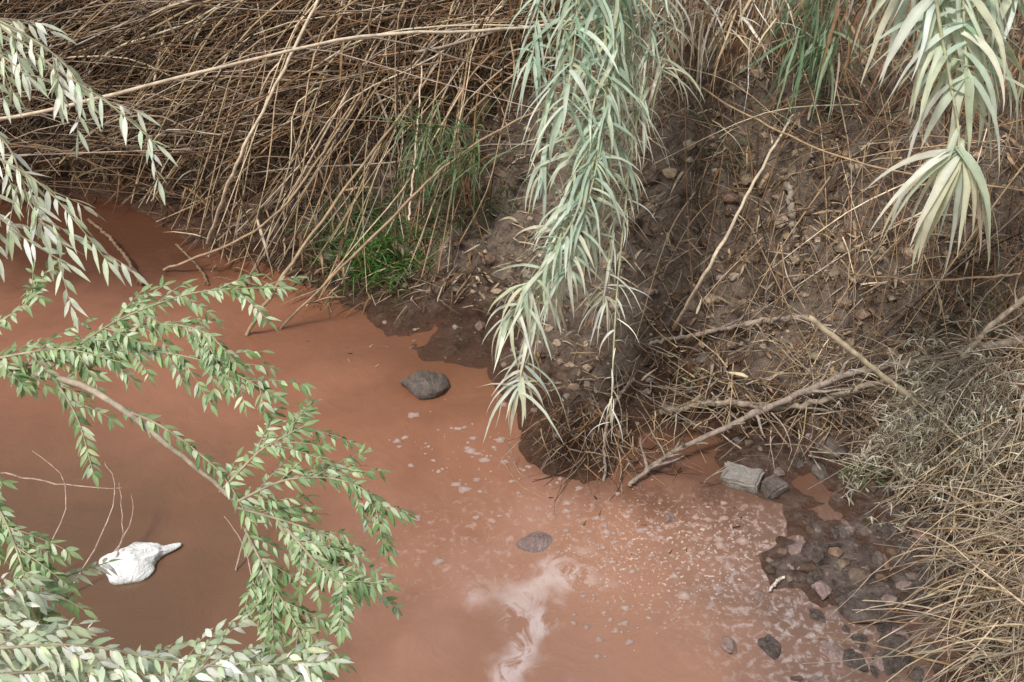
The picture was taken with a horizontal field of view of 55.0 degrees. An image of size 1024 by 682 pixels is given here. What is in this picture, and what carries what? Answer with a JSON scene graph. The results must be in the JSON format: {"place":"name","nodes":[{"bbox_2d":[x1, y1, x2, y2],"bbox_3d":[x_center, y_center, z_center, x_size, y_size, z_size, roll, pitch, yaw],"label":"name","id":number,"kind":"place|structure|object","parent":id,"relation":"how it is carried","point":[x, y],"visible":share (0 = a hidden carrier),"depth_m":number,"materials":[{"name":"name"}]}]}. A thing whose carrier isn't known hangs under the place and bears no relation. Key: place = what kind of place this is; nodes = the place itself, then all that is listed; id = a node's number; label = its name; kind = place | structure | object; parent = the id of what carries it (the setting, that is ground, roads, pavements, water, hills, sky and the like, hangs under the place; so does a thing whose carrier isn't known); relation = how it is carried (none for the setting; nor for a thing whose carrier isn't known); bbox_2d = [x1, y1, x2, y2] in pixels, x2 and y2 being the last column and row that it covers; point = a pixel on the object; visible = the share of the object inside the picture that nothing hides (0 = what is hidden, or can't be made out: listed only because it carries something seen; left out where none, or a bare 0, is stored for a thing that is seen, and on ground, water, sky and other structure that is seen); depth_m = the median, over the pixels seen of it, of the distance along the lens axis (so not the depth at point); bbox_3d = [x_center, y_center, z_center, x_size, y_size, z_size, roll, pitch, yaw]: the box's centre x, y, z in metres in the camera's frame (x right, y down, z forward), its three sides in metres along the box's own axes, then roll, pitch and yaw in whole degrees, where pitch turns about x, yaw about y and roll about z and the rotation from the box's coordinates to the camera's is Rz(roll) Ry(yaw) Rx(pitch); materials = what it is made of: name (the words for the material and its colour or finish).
{"place":"outdoors","nodes":[
{"label":"outdoors","id":0,"kind":"place"},
{"bbox_2d":[0,194,971,681],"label":"creek water","id":1,"kind":"structure","parent":0,"point":[484,598],"depth_m":5.31,"materials":[{"name":"liquid"}]},
{"bbox_2d":[87,218,143,285],"bbox_3d":[-2.958,-0.704,7.304,0.060,0.115,1.109,-25,44,-28],"label":"driftwood stick","id":2,"kind":"object","parent":1,"relation":"on","point":[122,252],"visible":0.83,"depth_m":7.22,"materials":[{"name":"brown wood"}]},
{"bbox_2d":[1,451,260,610],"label":"bare twigs","id":3,"kind":"object","parent":1,"relation":"on","point":[123,535],"visible":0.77,"depth_m":4.97,"materials":[{"name":"brown wood"}]},
{"bbox_2d":[99,542,181,584],"bbox_3d":[-1.890,1.121,5.034,0.404,0.130,0.244,-19,45,-22],"label":"plastic bag","id":4,"kind":"object","parent":1,"relation":"on","point":[137,562],"visible":0.94,"depth_m":4.98,"materials":[{"name":"plastic"}]},
{"bbox_2d":[175,244,209,284],"bbox_3d":[-2.293,-0.561,7.136,0.099,0.118,0.515,-24,44,-28],"label":"driftwood stick","id":5,"kind":"object","parent":1,"relation":"on","point":[197,266],"visible":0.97,"depth_m":7.09,"materials":[{"name":"brown wood"}]},
{"bbox_2d":[163,68,377,270],"bbox_3d":[-1.621,-1.163,7.065,1.894,1.112,0.474,-23,44,-27],"label":"fallen cane","id":6,"kind":"object","parent":1,"relation":"on","point":[280,209],"visible":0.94,"depth_m":6.97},
{"bbox_2d":[245,11,462,335],"bbox_3d":[-0.968,-1.200,6.867,0.270,1.449,2.522,22,43,26],"label":"fallen cane","id":7,"kind":"object","parent":1,"relation":"on","point":[286,270],"visible":0.73,"depth_m":6.51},
{"bbox_2d":[279,104,544,328],"bbox_3d":[-0.598,-0.791,6.575,2.091,1.165,0.238,-19,42,-23],"label":"fallen cane","id":8,"kind":"object","parent":1,"relation":"on","point":[378,231],"visible":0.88,"depth_m":6.42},
{"bbox_2d":[400,370,449,399],"bbox_3d":[-0.540,0.277,6.107,0.309,0.226,0.232,-5,38,-7],"label":"grey rock","id":9,"kind":"object","parent":1,"relation":"in","point":[422,385],"visible":0.9,"depth_m":6.04,"materials":[{"name":"stone"}]},
{"bbox_2d":[307,322,748,554],"bbox_3d":[-0.026,0.474,5.853,3.002,0.046,0.818,32,48,34],"label":"floating debris","id":10,"kind":"object","parent":1,"relation":"on","point":[552,497],"visible":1,"depth_m":5.34,"materials":[{"name":"beige plant"}]},
{"bbox_2d":[515,531,553,552],"bbox_3d":[0.126,1.056,5.145,0.218,0.080,0.135,-11,39,-13],"label":"wet rock","id":11,"kind":"object","parent":1,"relation":"on","point":[535,542],"visible":1,"depth_m":5.12,"materials":[{"name":"stone"}]},
{"bbox_2d":[364,399,774,658],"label":"foam bubbles","id":12,"kind":"object","parent":1,"relation":"on","point":[685,594],"visible":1,"depth_m":5.19,"materials":[{"name":"white liquid"}]},
{"bbox_2d":[665,513,675,521],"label":"rock","id":13,"kind":"object","parent":1,"relation":"on","point":[669,517],"visible":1,"depth_m":5.26,"materials":[{"name":"stone"}]},
{"bbox_2d":[720,636,736,653],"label":"rock","id":14,"kind":"object","parent":1,"relation":"on","point":[728,645],"visible":1,"depth_m":4.63,"materials":[{"name":"stone"}]},
{"bbox_2d":[720,461,764,494],"bbox_3d":[1.278,0.769,5.469,0.226,0.116,0.146,13,48,23],"label":"concrete block","id":15,"kind":"object","parent":1,"relation":"on","point":[750,479],"depth_m":5.43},
{"bbox_2d":[754,590,763,599],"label":"rock","id":16,"kind":"object","parent":1,"relation":"on","point":[759,595],"visible":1,"depth_m":4.87,"materials":[{"name":"stone"}]},
{"bbox_2d":[757,634,780,659],"bbox_3d":[1.222,1.442,4.648,0.104,0.061,0.123,-27,45,-30],"label":"wet rock","id":17,"kind":"object","parent":1,"relation":"on","point":[769,645],"visible":1,"depth_m":4.63,"materials":[{"name":"stone"}]},
{"bbox_2d":[808,608,825,622],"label":"wet rock","id":18,"kind":"object","parent":1,"relation":"on","point":[816,614],"visible":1,"depth_m":4.77,"materials":[{"name":"stone"}]},
{"bbox_2d":[820,641,843,662],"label":"wet rock","id":19,"kind":"object","parent":1,"relation":"on","point":[832,652],"visible":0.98,"depth_m":4.61,"materials":[{"name":"stone"}]},
{"bbox_2d":[842,648,855,666],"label":"wet rock","id":20,"kind":"object","parent":1,"relation":"on","point":[849,654],"visible":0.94,"depth_m":4.58,"materials":[{"name":"stone"}]},
{"bbox_2d":[851,651,867,671],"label":"wet rock","id":21,"kind":"object","parent":1,"relation":"on","point":[858,663],"visible":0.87,"depth_m":4.55,"materials":[{"name":"stone"}]},
{"bbox_2d":[859,644,870,650],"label":"wet rock","id":22,"kind":"object","parent":1,"relation":"on","point":[863,647],"visible":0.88,"depth_m":4.64,"materials":[{"name":"stone"}]},
{"bbox_2d":[908,669,923,681],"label":"wet rock","id":23,"kind":"object","parent":1,"relation":"in","point":[916,675],"visible":0.91,"depth_m":4.50,"materials":[{"name":"grey stone"}]},
{"bbox_2d":[921,641,936,650],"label":"rock","id":24,"kind":"object","parent":1,"relation":"on","point":[931,647],"visible":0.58,"depth_m":4.63,"materials":[{"name":"grey stone"}]},
{"bbox_2d":[0,0,1023,681],"bbox_3d":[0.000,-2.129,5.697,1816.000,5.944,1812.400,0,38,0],"label":"ground","id":25,"kind":"structure","parent":0,"point":[444,344],"depth_m":6.34,"materials":[{"name":"soil"}]},
{"bbox_2d":[0,18,417,681],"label":"leafy shrub","id":26,"kind":"object","parent":25,"relation":"on","point":[62,662],"visible":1,"depth_m":2.23,"materials":[{"name":"green plant"}]},
{"bbox_2d":[274,142,420,284],"bbox_3d":[-1.210,-0.952,7.267,1.170,0.686,1.427,0,38,0],"label":"grass tuft","id":27,"kind":"object","parent":25,"relation":"on","point":[350,224],"visible":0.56,"depth_m":7.22,"materials":[{"name":"green plant"}]},
{"bbox_2d":[0,0,721,319],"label":"dry reed thicket","id":28,"kind":"object","parent":25,"relation":"on","point":[250,32],"visible":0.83,"depth_m":7.48,"materials":[{"name":"plant"}]},
{"bbox_2d":[206,0,319,243],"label":"fallen cane","id":29,"kind":"object","parent":28,"relation":"on","point":[247,139],"visible":0.98,"depth_m":6.53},
{"bbox_2d":[0,0,662,120],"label":"fallen cane","id":30,"kind":"object","parent":28,"relation":"on","point":[118,93],"visible":0.77,"depth_m":5.87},
{"bbox_2d":[408,65,422,219],"bbox_3d":[-0.638,-1.339,6.549,0.025,0.593,1.090,1,38,2],"label":"fallen cane","id":31,"kind":"object","parent":28,"relation":"on","point":[410,201],"visible":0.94,"depth_m":6.48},
{"bbox_2d":[359,85,517,228],"bbox_3d":[-0.469,-1.250,6.596,1.103,1.024,0.889,29,46,32],"label":"reed foliage","id":32,"kind":"object","parent":28,"relation":"attached to","point":[419,161],"visible":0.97,"depth_m":6.53,"materials":[{"name":"green plant"}]},
{"bbox_2d":[302,202,459,304],"bbox_3d":[-0.928,-0.631,6.953,1.198,0.570,1.003,0,38,0],"label":"grass tuft","id":33,"kind":"object","parent":25,"relation":"on","point":[374,263],"visible":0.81,"depth_m":6.97,"materials":[{"name":"green plant"}]},
{"bbox_2d":[350,132,506,265],"bbox_3d":[-0.532,-1.122,7.168,1.391,0.787,1.132,0,38,0],"label":"grass tuft","id":34,"kind":"object","parent":25,"relation":"on","point":[446,200],"visible":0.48,"depth_m":7.10,"materials":[{"name":"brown plant"}]},
{"bbox_2d":[461,151,528,233],"bbox_3d":[-0.067,-1.060,6.984,0.554,0.564,0.499,19,42,23],"label":"grass tuft","id":35,"kind":"object","parent":25,"relation":"on","point":[489,216],"visible":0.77,"depth_m":7.00,"materials":[{"name":"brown plant"}]},
{"bbox_2d":[459,0,705,69],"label":"dry reed clump","id":36,"kind":"object","parent":25,"relation":"on","point":[510,13],"visible":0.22,"depth_m":6.83,"materials":[{"name":"beige plant"}]},
{"bbox_2d":[476,0,704,450],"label":"giant reed","id":37,"kind":"object","parent":25,"relation":"on","point":[606,66],"visible":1,"depth_m":4.94,"materials":[{"name":"plant"}]},
{"bbox_2d":[498,385,711,507],"bbox_3d":[0.547,0.573,5.513,1.248,0.308,0.863,0,38,0],"label":"root tangle","id":38,"kind":"object","parent":25,"relation":"on","point":[633,447],"visible":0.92,"depth_m":5.59,"materials":[{"name":"brown wood"}]},
{"bbox_2d":[585,357,638,481],"bbox_3d":[0.554,0.400,5.688,0.254,0.379,0.788,9,39,11],"label":"dead branch","id":39,"kind":"object","parent":25,"relation":"on","point":[630,381],"visible":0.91,"depth_m":5.63,"materials":[{"name":"brown wood"}]},
{"bbox_2d":[609,369,620,376],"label":"rock","id":40,"kind":"object","parent":25,"relation":"on","point":[614,372],"visible":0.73,"depth_m":5.94,"materials":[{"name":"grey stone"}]},
{"bbox_2d":[268,0,1023,511],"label":"plant litter","id":41,"kind":"object","parent":25,"relation":"on","point":[884,220],"visible":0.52,"depth_m":6.18,"materials":[{"name":"brown plant"}]},
{"bbox_2d":[672,114,793,329],"bbox_3d":[1.401,-0.722,6.241,0.270,0.999,1.453,19,42,23],"label":"fallen cane","id":42,"kind":"object","parent":41,"relation":"on","point":[709,267],"visible":0.96,"depth_m":5.84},
{"bbox_2d":[662,59,1023,191],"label":"fallen cane","id":43,"kind":"object","parent":41,"relation":"on","point":[784,133],"visible":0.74,"depth_m":6.08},
{"bbox_2d":[323,57,997,648],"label":"soil clods","id":44,"kind":"object","parent":25,"relation":"on","point":[857,573],"visible":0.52,"depth_m":6.11,"materials":[{"name":"brown soil"}]},
{"bbox_2d":[784,182,799,240],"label":"dead branch","id":45,"kind":"object","parent":44,"relation":"on","point":[790,207],"visible":0.92,"depth_m":6.23,"materials":[{"name":"brown wood"}]},
{"bbox_2d":[849,272,1021,280],"bbox_3d":[2.248,-0.318,5.519,0.367,0.502,0.935,-28,46,-31],"label":"fallen cane","id":46,"kind":"object","parent":44,"relation":"on","point":[933,279],"visible":0.99,"depth_m":5.20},
{"bbox_2d":[695,352,709,363],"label":"rock","id":47,"kind":"object","parent":25,"relation":"on","point":[699,358],"visible":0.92,"depth_m":6.06,"materials":[{"name":"grey stone"}]},
{"bbox_2d":[667,363,745,411],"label":"grass tuft","id":48,"kind":"object","parent":25,"relation":"on","point":[696,374],"visible":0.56,"depth_m":6.01,"materials":[{"name":"brown plant"}]},
{"bbox_2d":[683,108,759,232],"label":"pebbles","id":49,"kind":"object","parent":25,"relation":"on","point":[716,128],"visible":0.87,"depth_m":6.47,"materials":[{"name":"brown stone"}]},
{"bbox_2d":[630,0,815,114],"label":"dry reed clump","id":50,"kind":"object","parent":25,"relation":"on","point":[766,27],"visible":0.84,"depth_m":6.28,"materials":[{"name":"beige plant"}]},
{"bbox_2d":[648,302,810,345],"bbox_3d":[1.346,-0.126,6.059,1.004,0.316,0.189,0,38,0],"label":"dead branch","id":51,"kind":"object","parent":25,"relation":"on","point":[750,321],"visible":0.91,"depth_m":6.08,"materials":[{"name":"brown wood"}]},
{"bbox_2d":[764,290,774,300],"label":"rock","id":52,"kind":"object","parent":25,"relation":"on","point":[770,298],"visible":0.81,"depth_m":6.26,"materials":[{"name":"grey stone"}]},
{"bbox_2d":[523,0,1023,356],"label":"fallen stalks","id":53,"kind":"object","parent":25,"relation":"on","point":[965,259],"visible":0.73,"depth_m":6.12,"materials":[{"name":"plant"}]},
{"bbox_2d":[760,473,788,498],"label":"wet rock","id":54,"kind":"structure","parent":25,"relation":"on","point":[774,486],"depth_m":5.39,"materials":[{"name":"grey stone"}]},
{"bbox_2d":[768,576,784,591],"bbox_3d":[1.315,1.207,4.906,0.128,0.032,0.029,-28,46,-31],"label":"driftwood stick","id":55,"kind":"object","parent":25,"relation":"on","point":[773,585],"visible":1,"depth_m":4.90,"materials":[{"name":"white wood"}]},
{"bbox_2d":[787,540,805,554],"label":"wet rock","id":56,"kind":"object","parent":25,"relation":"on","point":[795,548],"visible":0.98,"depth_m":5.06,"materials":[{"name":"stone"}]},
{"bbox_2d":[790,457,804,467],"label":"wet rock","id":57,"kind":"object","parent":25,"relation":"on","point":[797,462],"visible":0.98,"depth_m":5.56,"materials":[{"name":"stone"}]},
{"bbox_2d":[730,0,877,128],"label":"reed foliage","id":58,"kind":"object","parent":25,"relation":"on","point":[821,39],"visible":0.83,"depth_m":6.04,"materials":[{"name":"green plant"}]},
{"bbox_2d":[806,568,822,584],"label":"wet rock","id":59,"kind":"object","parent":25,"relation":"on","point":[814,576],"visible":0.99,"depth_m":4.91,"materials":[{"name":"stone"}]},
{"bbox_2d":[805,676,825,681],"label":"wet rock","id":60,"kind":"object","parent":25,"relation":"on","point":[816,679],"visible":1,"depth_m":4.49,"materials":[{"name":"stone"}]},
{"bbox_2d":[608,284,1023,506],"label":"twig litter","id":61,"kind":"object","parent":25,"relation":"on","point":[756,397],"visible":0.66,"depth_m":5.72,"materials":[{"name":"brown wood"}]},
{"bbox_2d":[812,548,823,563],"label":"wet rock","id":62,"kind":"object","parent":25,"relation":"on","point":[817,556],"visible":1,"depth_m":5.02,"materials":[{"name":"stone"}]},
{"bbox_2d":[811,462,827,479],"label":"rock","id":63,"kind":"object","parent":25,"relation":"on","point":[818,473],"visible":0.95,"depth_m":5.52,"materials":[{"name":"grey stone"}]},
{"bbox_2d":[813,580,831,599],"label":"wet rock","id":64,"kind":"object","parent":25,"relation":"on","point":[823,590],"visible":1,"depth_m":4.86,"materials":[{"name":"stone"}]},
{"bbox_2d":[627,328,1023,486],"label":"dead branch","id":65,"kind":"object","parent":25,"relation":"on","point":[811,389],"visible":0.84,"depth_m":5.59,"materials":[{"name":"wood"}]},
{"bbox_2d":[815,437,845,460],"bbox_3d":[1.820,0.620,5.630,0.176,0.105,0.145,16,41,20],"label":"rock","id":66,"kind":"object","parent":25,"relation":"on","point":[830,443],"visible":0.81,"depth_m":5.60,"materials":[{"name":"grey stone"}]},
{"bbox_2d":[825,609,838,619],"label":"wet rock","id":67,"kind":"object","parent":25,"relation":"on","point":[834,615],"visible":0.99,"depth_m":4.78,"materials":[{"name":"stone"}]},
{"bbox_2d":[831,526,839,538],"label":"wet rock","id":68,"kind":"object","parent":25,"relation":"on","point":[835,531],"visible":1,"depth_m":5.16,"materials":[{"name":"stone"}]},
{"bbox_2d":[830,561,842,570],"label":"wet rock","id":69,"kind":"object","parent":25,"relation":"on","point":[835,565],"visible":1,"depth_m":4.97,"materials":[{"name":"grey stone"}]},
{"bbox_2d":[834,594,848,605],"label":"wet rock","id":70,"kind":"object","parent":25,"relation":"on","point":[839,598],"visible":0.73,"depth_m":4.82,"materials":[{"name":"stone"}]},
{"bbox_2d":[835,525,850,538],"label":"wet rock","id":71,"kind":"object","parent":25,"relation":"on","point":[844,532],"visible":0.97,"depth_m":5.16,"materials":[{"name":"grey stone"}]},
{"bbox_2d":[842,570,849,579],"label":"wet rock","id":72,"kind":"object","parent":25,"relation":"on","point":[845,575],"visible":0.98,"depth_m":4.92,"materials":[{"name":"stone"}]},
{"bbox_2d":[842,624,849,632],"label":"wet rock","id":73,"kind":"object","parent":25,"relation":"on","point":[845,628],"visible":1,"depth_m":4.72,"materials":[{"name":"stone"}]},
{"bbox_2d":[847,588,866,597],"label":"wet rock","id":74,"kind":"object","parent":25,"relation":"on","point":[860,592],"visible":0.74,"depth_m":4.84,"materials":[{"name":"grey stone"}]},
{"bbox_2d":[850,633,868,643],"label":"wet rock","id":75,"kind":"object","parent":25,"relation":"on","point":[859,637],"visible":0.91,"depth_m":4.67,"materials":[{"name":"stone"}]},
{"bbox_2d":[838,593,891,623],"bbox_3d":[1.722,1.326,4.786,0.244,0.126,0.166,-9,39,-12],"label":"wet rock","id":76,"kind":"object","parent":25,"relation":"on","point":[847,610],"visible":0.88,"depth_m":4.75,"materials":[{"name":"stone"}]},
{"bbox_2d":[805,314,931,412],"bbox_3d":[1.966,0.198,5.158,1.036,0.904,0.039,-3,38,-4],"label":"fallen cane","id":77,"kind":"object","parent":25,"relation":"on","point":[851,350],"visible":0.62,"depth_m":5.03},
{"bbox_2d":[869,665,878,678],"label":"wet rock","id":78,"kind":"object","parent":25,"relation":"on","point":[874,670],"visible":1,"depth_m":4.53,"materials":[{"name":"stone"}]},
{"bbox_2d":[835,446,915,489],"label":"grass tuft","id":79,"kind":"object","parent":25,"relation":"on","point":[873,475],"visible":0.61,"depth_m":5.47,"materials":[{"name":"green plant"}]},
{"bbox_2d":[872,551,883,566],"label":"wet rock","id":80,"kind":"object","parent":25,"relation":"on","point":[877,558],"visible":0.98,"depth_m":5.04,"materials":[{"name":"grey stone"}]},
{"bbox_2d":[873,655,883,670],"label":"wet rock","id":81,"kind":"object","parent":25,"relation":"on","point":[878,664],"visible":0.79,"depth_m":4.56,"materials":[{"name":"stone"}]},
{"bbox_2d":[875,520,893,536],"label":"wet rock","id":82,"kind":"object","parent":25,"relation":"on","point":[885,530],"visible":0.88,"depth_m":5.17,"materials":[{"name":"stone"}]},
{"bbox_2d":[876,622,898,632],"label":"wet rock","id":83,"kind":"object","parent":25,"relation":"on","point":[884,627],"visible":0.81,"depth_m":4.72,"materials":[{"name":"stone"}]},
{"bbox_2d":[881,594,897,603],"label":"wet rock","id":84,"kind":"object","parent":25,"relation":"on","point":[887,597],"visible":0.8,"depth_m":4.82,"materials":[{"name":"stone"}]},
{"bbox_2d":[872,649,907,675],"bbox_3d":[1.766,1.493,4.577,0.158,0.087,0.114,-11,39,-13],"label":"wet rock","id":85,"kind":"object","parent":25,"relation":"on","point":[892,665],"visible":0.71,"depth_m":4.55,"materials":[{"name":"stone"}]},
{"bbox_2d":[876,629,915,663],"bbox_3d":[1.818,1.448,4.645,0.160,0.093,0.198,-31,48,-33],"label":"wet rock","id":86,"kind":"object","parent":25,"relation":"on","point":[894,640],"visible":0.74,"depth_m":4.62,"materials":[{"name":"stone"}]},
{"bbox_2d":[892,626,909,638],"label":"wet rock","id":87,"kind":"object","parent":25,"relation":"on","point":[901,631],"visible":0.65,"depth_m":4.68,"materials":[{"name":"stone"}]},
{"bbox_2d":[781,0,1023,129],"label":"dry reed clump","id":88,"kind":"object","parent":25,"relation":"on","point":[856,39],"visible":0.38,"depth_m":5.78,"materials":[{"name":"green plant"}]},
{"bbox_2d":[891,538,915,555],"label":"wet rock","id":89,"kind":"object","parent":25,"relation":"on","point":[898,542],"visible":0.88,"depth_m":5.09,"materials":[{"name":"stone"}]},
{"bbox_2d":[896,580,911,588],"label":"wet rock","id":90,"kind":"object","parent":25,"relation":"on","point":[900,584],"visible":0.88,"depth_m":4.88,"materials":[{"name":"stone"}]},
{"bbox_2d":[903,554,912,561],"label":"wet rock","id":91,"kind":"object","parent":25,"relation":"on","point":[907,557],"visible":0.93,"depth_m":5.02,"materials":[{"name":"stone"}]},
{"bbox_2d":[802,278,1023,681],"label":"dry grass brush","id":92,"kind":"object","parent":25,"relation":"on","point":[1015,658],"visible":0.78,"depth_m":4.79,"materials":[{"name":"beige plant"}]},
{"bbox_2d":[806,0,1023,278],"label":"giant reed","id":93,"kind":"object","parent":25,"relation":"on","point":[956,170],"visible":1,"depth_m":3.33,"materials":[{"name":"plant"}]},
{"bbox_2d":[912,527,925,535],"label":"wet rock","id":94,"kind":"object","parent":25,"relation":"on","point":[914,533],"visible":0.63,"depth_m":5.15,"materials":[{"name":"stone"}]},
{"bbox_2d":[901,577,944,606],"bbox_3d":[2.027,1.239,4.885,0.228,0.110,0.183,23,43,26],"label":"wet rock","id":95,"kind":"object","parent":25,"relation":"on","point":[922,582],"visible":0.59,"depth_m":4.84,"materials":[{"name":"stone"}]},
{"bbox_2d":[831,283,1023,558],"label":"dead shrub","id":96,"kind":"object","parent":25,"relation":"on","point":[976,398],"visible":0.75,"depth_m":5.16,"materials":[{"name":"plant"}]},
{"bbox_2d":[921,546,936,560],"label":"wet rock","id":97,"kind":"object","parent":25,"relation":"on","point":[927,553],"visible":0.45,"depth_m":5.07,"materials":[{"name":"stone"}]},
{"bbox_2d":[924,561,939,573],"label":"wet rock","id":98,"kind":"object","parent":25,"relation":"on","point":[926,564],"visible":0.58,"depth_m":4.97,"materials":[{"name":"stone"}]},
{"bbox_2d":[922,607,945,624],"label":"rock","id":99,"kind":"object","parent":25,"relation":"on","point":[930,620],"visible":0.32,"depth_m":4.75,"materials":[{"name":"grey stone"}]},
{"bbox_2d":[926,653,942,663],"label":"wet rock","id":100,"kind":"object","parent":25,"relation":"on","point":[934,657],"visible":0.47,"depth_m":4.58,"materials":[{"name":"stone"}]},
{"bbox_2d":[949,585,963,597],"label":"wet rock","id":101,"kind":"object","parent":25,"relation":"on","point":[955,588],"visible":0.31,"depth_m":4.86,"materials":[{"name":"stone"}]},
{"bbox_2d":[893,233,1023,384],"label":"grass tuft","id":102,"kind":"object","parent":25,"relation":"on","point":[976,304],"visible":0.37,"depth_m":5.77,"materials":[{"name":"beige plant"}]},
{"bbox_2d":[659,344,954,415],"bbox_3d":[1.693,0.260,5.708,1.647,0.452,0.297,0,38,0],"label":"dead branch","id":103,"kind":"object","parent":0,"point":[798,406],"visible":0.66,"depth_m":5.66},
{"bbox_2d":[858,280,1023,458],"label":"dead branch","id":104,"kind":"object","parent":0,"point":[987,329],"visible":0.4,"depth_m":5.39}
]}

